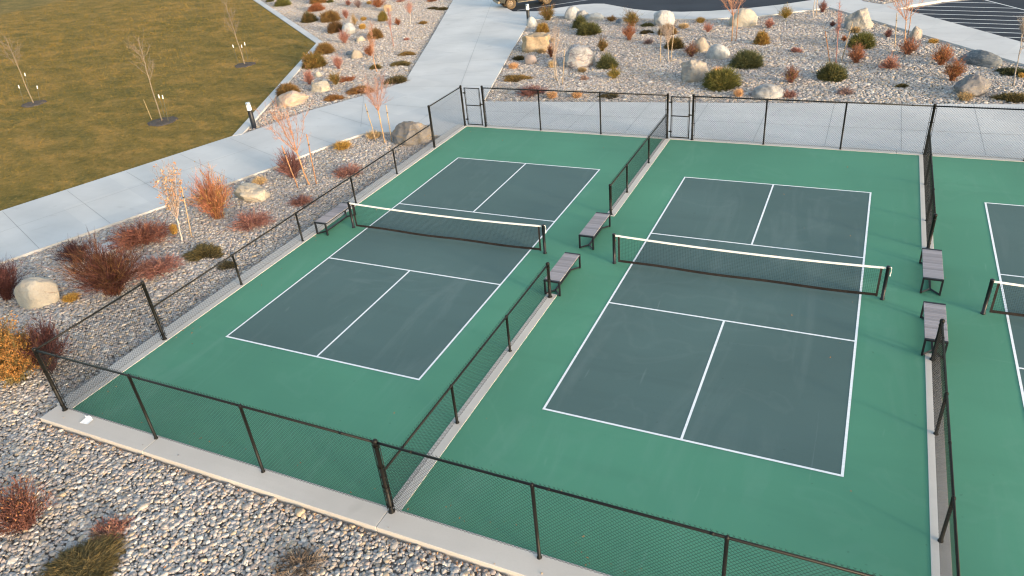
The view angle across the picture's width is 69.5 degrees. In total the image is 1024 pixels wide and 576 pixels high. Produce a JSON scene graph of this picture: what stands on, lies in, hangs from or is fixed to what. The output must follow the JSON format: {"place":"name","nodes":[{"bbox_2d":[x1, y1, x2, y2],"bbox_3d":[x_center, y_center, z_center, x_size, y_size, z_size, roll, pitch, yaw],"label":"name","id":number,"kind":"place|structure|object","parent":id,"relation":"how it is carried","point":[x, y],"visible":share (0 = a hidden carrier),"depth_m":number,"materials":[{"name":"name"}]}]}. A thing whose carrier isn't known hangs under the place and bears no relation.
{"place":"outdoors","nodes":[
{"label":"outdoors","id":0,"kind":"place"},
{"bbox_2d":[0,0,315,210],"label":"lawn","id":1,"kind":"structure","parent":0,"point":[13,6],"depth_m":46.44,"materials":[{"name":"green plant"}]},
{"bbox_2d":[0,37,33,102],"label":"young tree","id":2,"kind":"object","parent":1,"relation":"on","point":[2,43],"visible":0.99,"depth_m":42.98,"materials":[{"name":"brown plant"}]},
{"bbox_2d":[126,36,161,119],"bbox_3d":[-18.495,-10.688,37.541,1.449,4.674,1.463,-23,35,-27],"label":"young tree","id":3,"kind":"object","parent":1,"relation":"on","point":[131,46],"visible":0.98,"depth_m":37.10,"materials":[{"name":"brown plant"}]},
{"bbox_2d":[147,116,180,126],"bbox_3d":[-18.358,-8.729,38.572,1.913,0.120,1.734,-5,31,1],"label":"mulch ring","id":4,"kind":"object","parent":1,"relation":"on","point":[160,122],"visible":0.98,"depth_m":38.45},
{"bbox_2d":[221,0,244,63],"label":"young tree","id":5,"kind":"object","parent":1,"relation":"on","point":[231,22],"visible":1,"depth_m":47.08,"materials":[{"name":"brown plant"}]},
{"bbox_2d":[246,0,452,132],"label":"river gravel","id":6,"kind":"structure","parent":0,"point":[318,29],"depth_m":51.19,"materials":[{"name":"gravel"}]},
{"bbox_2d":[245,102,256,129],"bbox_3d":[-12.742,-8.417,36.050,0.295,1.303,0.295,9,34,23],"label":"bollard light","id":7,"kind":"object","parent":6,"relation":"on","point":[250,114],"visible":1,"depth_m":35.96,"materials":[{"name":"black metal"}]},
{"bbox_2d":[0,0,1023,575],"bbox_3d":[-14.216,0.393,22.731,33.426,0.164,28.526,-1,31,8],"label":"river gravel","id":8,"kind":"structure","parent":0,"point":[358,541],"depth_m":16.13,"materials":[{"name":"gravel"}]},
{"bbox_2d":[0,252,29,300],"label":"twig shrub","id":9,"kind":"object","parent":8,"relation":"on","point":[8,284],"visible":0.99,"depth_m":22.77,"materials":[{"name":"plant"}]},
{"bbox_2d":[0,313,51,387],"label":"leafy shrub","id":10,"kind":"object","parent":8,"relation":"on","point":[11,368],"visible":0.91,"depth_m":18.53,"materials":[{"name":"plant"}]},
{"bbox_2d":[0,469,58,544],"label":"leafy shrub","id":11,"kind":"object","parent":8,"relation":"on","point":[18,514],"visible":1,"depth_m":14.36,"materials":[{"name":"plant"}]},
{"bbox_2d":[14,276,59,310],"bbox_3d":[-14.543,0.246,22.722,1.262,1.299,1.094,9,34,23],"label":"boulder","id":12,"kind":"object","parent":8,"relation":"on","point":[30,292],"visible":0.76,"depth_m":22.34,"materials":[{"name":"stone"}]},
{"bbox_2d":[2,308,80,374],"bbox_3d":[-12.335,1.403,19.060,1.968,1.723,1.877,-8,31,-3],"label":"twig shrub","id":13,"kind":"object","parent":8,"relation":"on","point":[46,334],"visible":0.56,"depth_m":18.93,"materials":[{"name":"plant"}]},
{"bbox_2d":[57,291,79,303],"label":"grass tuft","id":14,"kind":"object","parent":8,"relation":"on","point":[69,298],"visible":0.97,"depth_m":22.55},
{"bbox_2d":[51,237,92,262],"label":"twig shrub","id":15,"kind":"object","parent":8,"relation":"on","point":[69,251],"visible":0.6,"depth_m":24.76,"materials":[{"name":"plant"}]},
{"bbox_2d":[33,531,133,575],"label":"round shrub","id":16,"kind":"object","parent":8,"relation":"on","point":[89,558],"visible":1,"depth_m":13.67,"materials":[{"name":"plant"}]},
{"bbox_2d":[39,227,154,298],"bbox_3d":[-12.328,-0.815,22.244,2.903,2.287,2.625,-3,31,5],"label":"twig shrub","id":17,"kind":"object","parent":8,"relation":"on","point":[111,275],"visible":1,"depth_m":22.14,"materials":[{"name":"plant"}]},
{"bbox_2d":[88,514,135,545],"bbox_3d":[-7.824,4.675,14.270,0.947,0.249,0.977,9,34,23],"label":"spreading shrub","id":18,"kind":"object","parent":8,"relation":"on","point":[117,523],"visible":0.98,"depth_m":14.34,"materials":[{"name":"plant"}]},
{"bbox_2d":[99,214,178,252],"bbox_3d":[-13.145,-2.026,25.823,2.788,0.873,2.426,-14,32,-14],"label":"spreading shrub","id":19,"kind":"object","parent":8,"relation":"on","point":[145,234],"visible":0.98,"depth_m":25.66,"materials":[{"name":"plant"}]},
{"bbox_2d":[131,251,185,284],"bbox_3d":[-11.474,-0.783,23.631,1.700,0.675,1.936,9,34,23],"label":"spreading shrub","id":20,"kind":"object","parent":8,"relation":"on","point":[155,268],"visible":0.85,"depth_m":23.70,"materials":[{"name":"plant"}]},
{"bbox_2d":[150,158,189,240],"bbox_3d":[-11.500,-2.946,25.107,1.211,2.966,1.271,-24,35,-28],"label":"young tree","id":21,"kind":"object","parent":8,"relation":"on","point":[175,196],"visible":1,"depth_m":24.85,"materials":[{"name":"beige plant"}]},
{"bbox_2d":[181,241,224,262],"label":"mat plant","id":22,"kind":"object","parent":8,"relation":"on","point":[201,250],"visible":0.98,"depth_m":24.49,"materials":[{"name":"plant"}]},
{"bbox_2d":[182,160,234,218],"bbox_3d":[-10.979,-3.627,26.648,1.961,2.390,2.455,-13,31,-12],"label":"twig shrub","id":23,"kind":"object","parent":8,"relation":"on","point":[212,200],"visible":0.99,"depth_m":26.61,"materials":[{"name":"plant"}]},
{"bbox_2d":[225,205,276,231],"bbox_3d":[-9.305,-2.448,26.036,1.707,0.708,1.883,9,34,23],"label":"spreading shrub","id":24,"kind":"object","parent":8,"relation":"on","point":[248,221],"visible":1,"depth_m":26.10,"materials":[{"name":"plant"}]},
{"bbox_2d":[233,0,322,135],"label":"lawn kerb","id":25,"kind":"structure","parent":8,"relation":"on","point":[263,107],"depth_m":45.26,"materials":[{"name":"concrete"}]},
{"bbox_2d":[253,92,314,184],"bbox_3d":[-8.383,-5.698,28.323,2.243,3.874,1.906,-17,32,-19],"label":"young tree","id":26,"kind":"object","parent":8,"relation":"on","point":[288,136],"visible":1,"depth_m":28.06,"materials":[{"name":"brown plant"}]},
{"bbox_2d":[275,82,300,95],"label":"round shrub","id":27,"kind":"object","parent":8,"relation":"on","point":[287,87],"visible":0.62,"depth_m":41.14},
{"bbox_2d":[272,141,309,177],"bbox_3d":[-9.011,-5.174,29.704,1.539,1.595,1.765,-10,31,-8],"label":"twig shrub","id":28,"kind":"object","parent":8,"relation":"on","point":[294,163],"visible":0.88,"depth_m":29.72,"materials":[{"name":"plant"}]},
{"bbox_2d":[270,544,329,575],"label":"spreading shrub","id":29,"kind":"object","parent":8,"relation":"on","point":[306,557],"visible":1,"depth_m":13.25,"materials":[{"name":"plant"}]},
{"bbox_2d":[285,193,314,207],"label":"spreading shrub","id":30,"kind":"object","parent":8,"relation":"on","point":[302,200],"visible":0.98,"depth_m":27.61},
{"bbox_2d":[299,9,317,23],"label":"round shrub","id":31,"kind":"object","parent":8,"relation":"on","point":[308,17],"visible":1,"depth_m":60.27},
{"bbox_2d":[300,50,328,69],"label":"round shrub","id":32,"kind":"object","parent":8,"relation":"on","point":[311,60],"visible":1,"depth_m":46.26,"materials":[{"name":"plant"}]},
{"bbox_2d":[314,41,337,54],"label":"round shrub","id":33,"kind":"object","parent":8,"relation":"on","point":[325,48],"visible":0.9,"depth_m":49.51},
{"bbox_2d":[319,9,340,22],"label":"round shrub","id":34,"kind":"object","parent":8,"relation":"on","point":[327,16],"visible":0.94,"depth_m":59.70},
{"bbox_2d":[326,20,342,33],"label":"round shrub","id":35,"kind":"object","parent":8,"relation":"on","point":[334,26],"visible":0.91,"depth_m":55.50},
{"bbox_2d":[332,139,350,150],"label":"grass tuft","id":36,"kind":"object","parent":8,"relation":"on","point":[343,145],"visible":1,"depth_m":32.49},
{"bbox_2d":[331,162,362,178],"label":"spreading shrub","id":37,"kind":"object","parent":8,"relation":"on","point":[348,171],"visible":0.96,"depth_m":29.80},
{"bbox_2d":[344,84,374,95],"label":"mat plant","id":38,"kind":"object","parent":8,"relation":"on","point":[353,91],"visible":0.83,"depth_m":40.29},
{"bbox_2d":[357,66,392,142],"bbox_3d":[-5.707,-7.936,31.881,1.557,3.623,2.069,-24,35,-28],"label":"young tree","id":39,"kind":"object","parent":8,"relation":"on","point":[370,97],"visible":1,"depth_m":31.69,"materials":[{"name":"beige plant"}]},
{"bbox_2d":[383,74,407,84],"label":"mat plant","id":40,"kind":"object","parent":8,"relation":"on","point":[399,78],"visible":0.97,"depth_m":41.36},
{"bbox_2d":[391,121,431,145],"bbox_3d":[-4.404,-6.701,32.686,1.836,1.536,1.486,-7,31,-2],"label":"boulder","id":41,"kind":"object","parent":8,"relation":"on","point":[401,132],"visible":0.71,"depth_m":32.14,"materials":[{"name":"stone"}]},
{"bbox_2d":[503,73,532,81],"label":"mat plant","id":42,"kind":"object","parent":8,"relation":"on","point":[511,78],"visible":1,"depth_m":39.81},
{"bbox_2d":[40,123,1023,575],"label":"concrete curb","id":43,"kind":"structure","parent":8,"relation":"on","point":[432,535],"depth_m":15.47,"materials":[{"name":"concrete"}]},
{"bbox_2d":[36,85,465,404],"bbox_3d":[-6.479,-3.050,25.222,0.132,1.853,20.886,9,34,23],"label":"chain link fence","id":44,"kind":"object","parent":43,"relation":"on","point":[154,311],"visible":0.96,"depth_m":21.77,"materials":[{"name":"metal"}]},
{"bbox_2d":[32,347,881,575],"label":"chain link fence","id":45,"kind":"object","parent":43,"relation":"on","point":[383,477],"visible":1,"depth_m":13.36,"materials":[{"name":"metal"}]},
{"bbox_2d":[384,262,551,503],"bbox_3d":[-0.646,1.755,16.872,0.132,1.103,8.106,9,34,23],"label":"divider fence","id":46,"kind":"object","parent":43,"relation":"on","point":[506,317],"visible":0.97,"depth_m":16.36,"materials":[{"name":"metal"}]},
{"bbox_2d":[480,86,668,138],"bbox_3d":[2.472,-7.461,31.133,8.382,1.853,0.157,9,34,24],"label":"chain link fence","id":47,"kind":"object","parent":43,"relation":"on","point":[656,96],"visible":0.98,"depth_m":31.00,"materials":[{"name":"metal"}]},
{"bbox_2d":[462,88,482,125],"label":"fence gate","id":48,"kind":"structure","parent":47,"relation":"attached to","point":[476,105],"depth_m":32.96,"materials":[{"name":"metal"}]},
{"bbox_2d":[609,114,667,214],"bbox_3d":[4.703,-4.689,26.820,0.132,1.103,7.406,9,34,23],"label":"divider fence","id":49,"kind":"object","parent":43,"relation":"on","point":[648,157],"visible":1,"depth_m":26.28,"materials":[{"name":"metal"}]},
{"bbox_2d":[690,94,1023,160],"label":"chain link fence","id":50,"kind":"object","parent":43,"relation":"on","point":[933,106],"visible":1,"depth_m":26.69,"materials":[{"name":"metal"}]},
{"bbox_2d":[668,96,691,138],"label":"fence gate","id":51,"kind":"structure","parent":50,"relation":"attached to","point":[683,116],"depth_m":29.28,"materials":[{"name":"metal"}]},
{"bbox_2d":[923,127,937,248],"bbox_3d":[13.085,-3.366,23.164,0.132,1.103,7.416,9,34,23],"label":"divider fence","id":52,"kind":"object","parent":43,"relation":"on","point":[929,189],"visible":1,"depth_m":22.31,"materials":[{"name":"metal"}]},
{"bbox_2d":[929,318,959,575],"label":"divider fence","id":53,"kind":"object","parent":43,"relation":"on","point":[939,338],"visible":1,"depth_m":13.20,"materials":[{"name":"metal"}]},
{"bbox_2d":[517,84,547,98],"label":"spreading shrub","id":54,"kind":"object","parent":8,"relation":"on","point":[528,92],"visible":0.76,"depth_m":37.08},
{"bbox_2d":[537,2,554,19],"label":"leafy shrub","id":55,"kind":"object","parent":8,"relation":"on","point":[547,14],"visible":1,"depth_m":52.38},
{"bbox_2d":[549,24,560,81],"bbox_3d":[2.364,-12.183,38.259,0.873,3.018,0.876,9,34,23],"label":"young tree","id":56,"kind":"object","parent":8,"relation":"on","point":[553,45],"visible":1,"depth_m":38.22,"materials":[{"name":"beige plant"}]},
{"bbox_2d":[576,20,603,35],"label":"round shrub","id":57,"kind":"object","parent":8,"relation":"on","point":[587,28],"visible":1,"depth_m":47.54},
{"bbox_2d":[595,52,619,69],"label":"round shrub","id":58,"kind":"object","parent":8,"relation":"on","point":[605,62],"visible":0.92,"depth_m":40.14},
{"bbox_2d":[620,22,636,39],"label":"twig shrub","id":59,"kind":"object","parent":8,"relation":"on","point":[628,32],"visible":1,"depth_m":45.09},
{"bbox_2d":[619,6,642,25],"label":"leafy shrub","id":60,"kind":"object","parent":8,"relation":"on","point":[631,17],"visible":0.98,"depth_m":48.33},
{"bbox_2d":[658,18,676,61],"bbox_3d":[8.196,-13.308,39.590,1.030,2.584,1.424,13,35,29],"label":"young tree","id":61,"kind":"object","parent":8,"relation":"on","point":[668,31],"visible":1,"depth_m":39.41,"materials":[{"name":"beige plant"}]},
{"bbox_2d":[663,36,684,49],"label":"round shrub","id":62,"kind":"object","parent":8,"relation":"on","point":[677,43],"visible":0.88,"depth_m":42.52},
{"bbox_2d":[682,40,699,56],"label":"leafy shrub","id":63,"kind":"object","parent":8,"relation":"on","point":[690,50],"visible":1,"depth_m":40.57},
{"bbox_2d":[701,66,744,91],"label":"round shrub","id":64,"kind":"object","parent":8,"relation":"on","point":[723,79],"visible":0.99,"depth_m":35.12,"materials":[{"name":"plant"}]},
{"bbox_2d":[726,48,765,69],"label":"round shrub","id":65,"kind":"object","parent":8,"relation":"on","point":[744,59],"visible":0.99,"depth_m":37.91,"materials":[{"name":"plant"}]},
{"bbox_2d":[487,8,1023,103],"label":"river gravel","id":66,"kind":"structure","parent":8,"relation":"on","point":[648,62],"depth_m":38.38,"materials":[{"name":"gravel"}]},
{"bbox_2d":[752,29,771,45],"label":"round shrub","id":67,"kind":"object","parent":8,"relation":"on","point":[761,38],"visible":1,"depth_m":41.63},
{"bbox_2d":[780,62,801,82],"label":"leafy shrub","id":68,"kind":"object","parent":8,"relation":"on","point":[791,75],"visible":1,"depth_m":34.98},
{"bbox_2d":[814,60,849,81],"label":"round shrub","id":69,"kind":"object","parent":8,"relation":"on","point":[827,71],"visible":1,"depth_m":34.82,"materials":[{"name":"plant"}]},
{"bbox_2d":[835,2,843,62],"bbox_3d":[16.191,-12.679,36.624,0.554,3.140,0.485,9,34,23],"label":"young tree","id":70,"kind":"object","parent":8,"relation":"on","point":[837,29],"visible":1,"depth_m":36.44,"materials":[{"name":"brown plant"}]},
{"bbox_2d":[846,41,867,62],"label":"twig shrub","id":71,"kind":"object","parent":8,"relation":"on","point":[856,54],"visible":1,"depth_m":36.81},
{"bbox_2d":[844,29,876,48],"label":"round shrub","id":72,"kind":"object","parent":8,"relation":"on","point":[866,40],"visible":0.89,"depth_m":39.12,"materials":[{"name":"plant"}]},
{"bbox_2d":[878,50,902,69],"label":"spreading shrub","id":73,"kind":"object","parent":8,"relation":"on","point":[889,63],"visible":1,"depth_m":35.57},
{"bbox_2d":[887,0,922,41],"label":"young tree","id":74,"kind":"object","parent":8,"relation":"on","point":[907,5],"visible":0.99,"depth_m":38.63,"materials":[{"name":"beige plant"}]},
{"bbox_2d":[897,31,921,54],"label":"twig shrub","id":75,"kind":"object","parent":8,"relation":"on","point":[906,48],"visible":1,"depth_m":37.28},
{"bbox_2d":[929,40,957,65],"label":"leafy shrub","id":76,"kind":"object","parent":8,"relation":"on","point":[942,55],"visible":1,"depth_m":35.25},
{"bbox_2d":[940,55,972,80],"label":"leafy shrub","id":77,"kind":"object","parent":8,"relation":"on","point":[953,72],"visible":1,"depth_m":33.00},
{"bbox_2d":[953,74,991,96],"bbox_3d":[19.720,-8.522,31.550,1.404,1.195,1.127,2,31,12],"label":"boulder","id":78,"kind":"object","parent":8,"relation":"on","point":[977,85],"visible":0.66,"depth_m":31.18,"materials":[{"name":"stone"}]},
{"bbox_2d":[989,91,1023,102],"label":"mat plant","id":79,"kind":"object","parent":8,"relation":"on","point":[1013,97],"visible":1,"depth_m":30.52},
{"bbox_2d":[994,66,1023,75],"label":"mat plant","id":80,"kind":"object","parent":8,"relation":"on","point":[1008,71],"visible":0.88,"depth_m":33.43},
{"bbox_2d":[1012,14,1023,85],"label":"young tree","id":81,"kind":"object","parent":8,"relation":"on","point":[1022,29],"visible":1,"depth_m":31.13,"materials":[{"name":"brown plant"}]},
{"bbox_2d":[0,0,1023,264],"bbox_3d":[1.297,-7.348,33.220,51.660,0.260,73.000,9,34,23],"label":"sidewalk","id":82,"kind":"structure","parent":0,"point":[438,70],"depth_m":36.06,"materials":[{"name":"concrete"}]},
{"bbox_2d":[73,126,1023,575],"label":"court surface","id":83,"kind":"object","parent":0,"point":[869,514],"visible":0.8,"depth_m":16.44,"materials":[{"name":"paint"}]},
{"bbox_2d":[314,202,355,235],"bbox_3d":[-6.075,-2.397,25.424,0.470,0.458,1.672,9,34,23],"label":"bench","id":84,"kind":"object","parent":83,"relation":"on","point":[332,214],"visible":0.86,"depth_m":25.21,"materials":[{"name":"metal"}]},
{"bbox_2d":[347,201,546,253],"bbox_3d":[-2.229,-1.977,23.563,7.206,0.966,0.116,9,34,23],"label":"pickleball net","id":85,"kind":"object","parent":83,"relation":"on","point":[543,226],"visible":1,"depth_m":23.45,"materials":[{"name":"black fabric"}]},
{"bbox_2d":[544,252,580,295],"bbox_3d":[1.431,-0.407,20.795,0.470,0.458,1.672,9,34,23],"label":"bench","id":86,"kind":"object","parent":83,"relation":"on","point":[560,271],"visible":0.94,"depth_m":20.64,"materials":[{"name":"wood"}]},
{"bbox_2d":[578,212,610,249],"bbox_3d":[2.579,-1.784,22.920,0.470,0.458,1.672,9,34,23],"label":"bench","id":87,"kind":"object","parent":83,"relation":"on","point":[593,226],"visible":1,"depth_m":22.70,"materials":[{"name":"black metal"}]},
{"bbox_2d":[229,158,1023,476],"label":"play area","id":88,"kind":"object","parent":83,"relation":"on","point":[779,394],"visible":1,"depth_m":19.81,"materials":[{"name":"paint"}]},
{"bbox_2d":[226,158,1023,476],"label":"court lines","id":89,"kind":"object","parent":88,"relation":"on","point":[1018,368],"visible":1,"depth_m":18.97,"materials":[{"name":"paint"}]},
{"bbox_2d":[612,233,891,299],"bbox_3d":[6.158,-0.633,19.872,7.206,0.966,0.116,9,34,23],"label":"pickleball net","id":90,"kind":"object","parent":83,"relation":"on","point":[885,278],"visible":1,"depth_m":19.77,"materials":[{"name":"black fabric"}]},
{"bbox_2d":[919,248,943,295],"bbox_3d":[10.920,-0.442,19.239,0.470,0.458,1.672,9,34,23],"label":"bench","id":91,"kind":"object","parent":83,"relation":"on","point":[932,263],"visible":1,"depth_m":19.00,"materials":[{"name":"wood"}]},
{"bbox_2d":[920,301,948,357],"bbox_3d":[9.760,0.950,17.091,0.470,0.458,1.672,9,34,23],"label":"bench","id":92,"kind":"object","parent":83,"relation":"on","point":[934,313],"visible":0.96,"depth_m":16.98,"materials":[{"name":"wood"}]},
{"bbox_2d":[980,278,1023,316],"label":"pickleball net","id":93,"kind":"object","parent":83,"relation":"on","point":[988,294],"visible":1,"depth_m":17.49,"materials":[{"name":"fabric"}]},
{"bbox_2d":[500,0,807,11],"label":"road","id":94,"kind":"structure","parent":0,"point":[683,5],"depth_m":54.05,"materials":[{"name":"asphalt"}]},
{"bbox_2d":[493,0,550,8],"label":"car","id":95,"kind":"object","parent":94,"relation":"on","point":[509,4],"visible":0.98,"depth_m":57.74,"materials":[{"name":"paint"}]},
{"bbox_2d":[460,101,1023,157],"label":"back walkway","id":96,"kind":"structure","parent":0,"point":[651,114],"depth_m":30.23,"materials":[{"name":"concrete"}]},
{"bbox_2d":[910,0,1023,41],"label":"parking lot","id":97,"kind":"structure","parent":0,"point":[967,14],"depth_m":43.63,"materials":[{"name":"asphalt"}]},
{"bbox_2d":[522,0,1023,37],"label":"road markings","id":98,"kind":"object","parent":97,"relation":"on","point":[956,14],"visible":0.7,"depth_m":43.39,"materials":[{"name":"paint"}]},
{"label":"ground","id":99,"kind":"structure","parent":0,"visible":0},
{"bbox_2d":[233,182,269,202],"bbox_3d":[-10.025,-3.584,28.521,1.407,0.893,1.206,9,34,23],"label":"boulder","id":100,"kind":"object","parent":99,"relation":"on","point":[249,192],"visible":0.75,"depth_m":28.15,"materials":[{"name":"stone"}]},
{"bbox_2d":[275,91,308,107],"bbox_3d":[-11.769,-9.984,39.473,1.835,1.187,1.132,-13,31,-13],"label":"boulder","id":101,"kind":"object","parent":99,"relation":"on","point":[294,98],"visible":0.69,"depth_m":39.08,"materials":[{"name":"stone"}]},
{"bbox_2d":[311,80,329,93],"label":"boulder","id":102,"kind":"object","parent":99,"relation":"on","point":[322,86],"visible":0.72,"depth_m":41.15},
{"bbox_2d":[522,32,550,53],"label":"boulder","id":103,"kind":"object","parent":99,"relation":"on","point":[534,42],"visible":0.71,"depth_m":44.69,"materials":[{"name":"stone"}]},
{"bbox_2d":[564,6,579,19],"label":"boulder","id":104,"kind":"object","parent":99,"relation":"on","point":[571,12],"visible":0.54,"depth_m":52.18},
{"bbox_2d":[564,44,595,68],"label":"boulder","id":105,"kind":"object","parent":99,"relation":"on","point":[577,56],"visible":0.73,"depth_m":40.63,"materials":[{"name":"stone"}]},
{"bbox_2d":[654,10,674,25],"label":"boulder","id":106,"kind":"object","parent":99,"relation":"on","point":[667,16],"visible":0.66,"depth_m":47.76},
{"bbox_2d":[681,59,708,82],"bbox_3d":[9.043,-10.639,36.843,1.244,1.500,1.267,-19,33,-21],"label":"boulder","id":107,"kind":"object","parent":99,"relation":"on","point":[693,70],"visible":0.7,"depth_m":36.48,"materials":[{"name":"stone"}]},
{"bbox_2d":[694,37,708,51],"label":"boulder","id":108,"kind":"object","parent":99,"relation":"on","point":[702,43],"visible":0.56,"depth_m":41.33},
{"bbox_2d":[706,44,729,58],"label":"boulder","id":109,"kind":"object","parent":99,"relation":"on","point":[717,51],"visible":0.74,"depth_m":39.78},
{"bbox_2d":[728,8,757,27],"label":"boulder","id":110,"kind":"object","parent":99,"relation":"on","point":[748,17],"visible":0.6,"depth_m":45.69,"materials":[{"name":"stone"}]},
{"bbox_2d":[751,84,783,98],"bbox_3d":[11.696,-8.848,33.717,1.416,0.875,1.084,9,34,23],"label":"boulder","id":111,"kind":"object","parent":99,"relation":"on","point":[769,91],"visible":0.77,"depth_m":33.37,"materials":[{"name":"stone"}]},
{"bbox_2d":[843,8,873,28],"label":"boulder","id":112,"kind":"object","parent":99,"relation":"on","point":[861,18],"visible":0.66,"depth_m":42.65,"materials":[{"name":"stone"}]},
{"bbox_2d":[959,50,1002,68],"bbox_3d":[22.272,-10.777,35.072,0.902,1.099,1.972,-19,33,-21],"label":"boulder","id":113,"kind":"object","parent":99,"relation":"on","point":[983,58],"visible":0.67,"depth_m":34.63,"materials":[{"name":"stone"}]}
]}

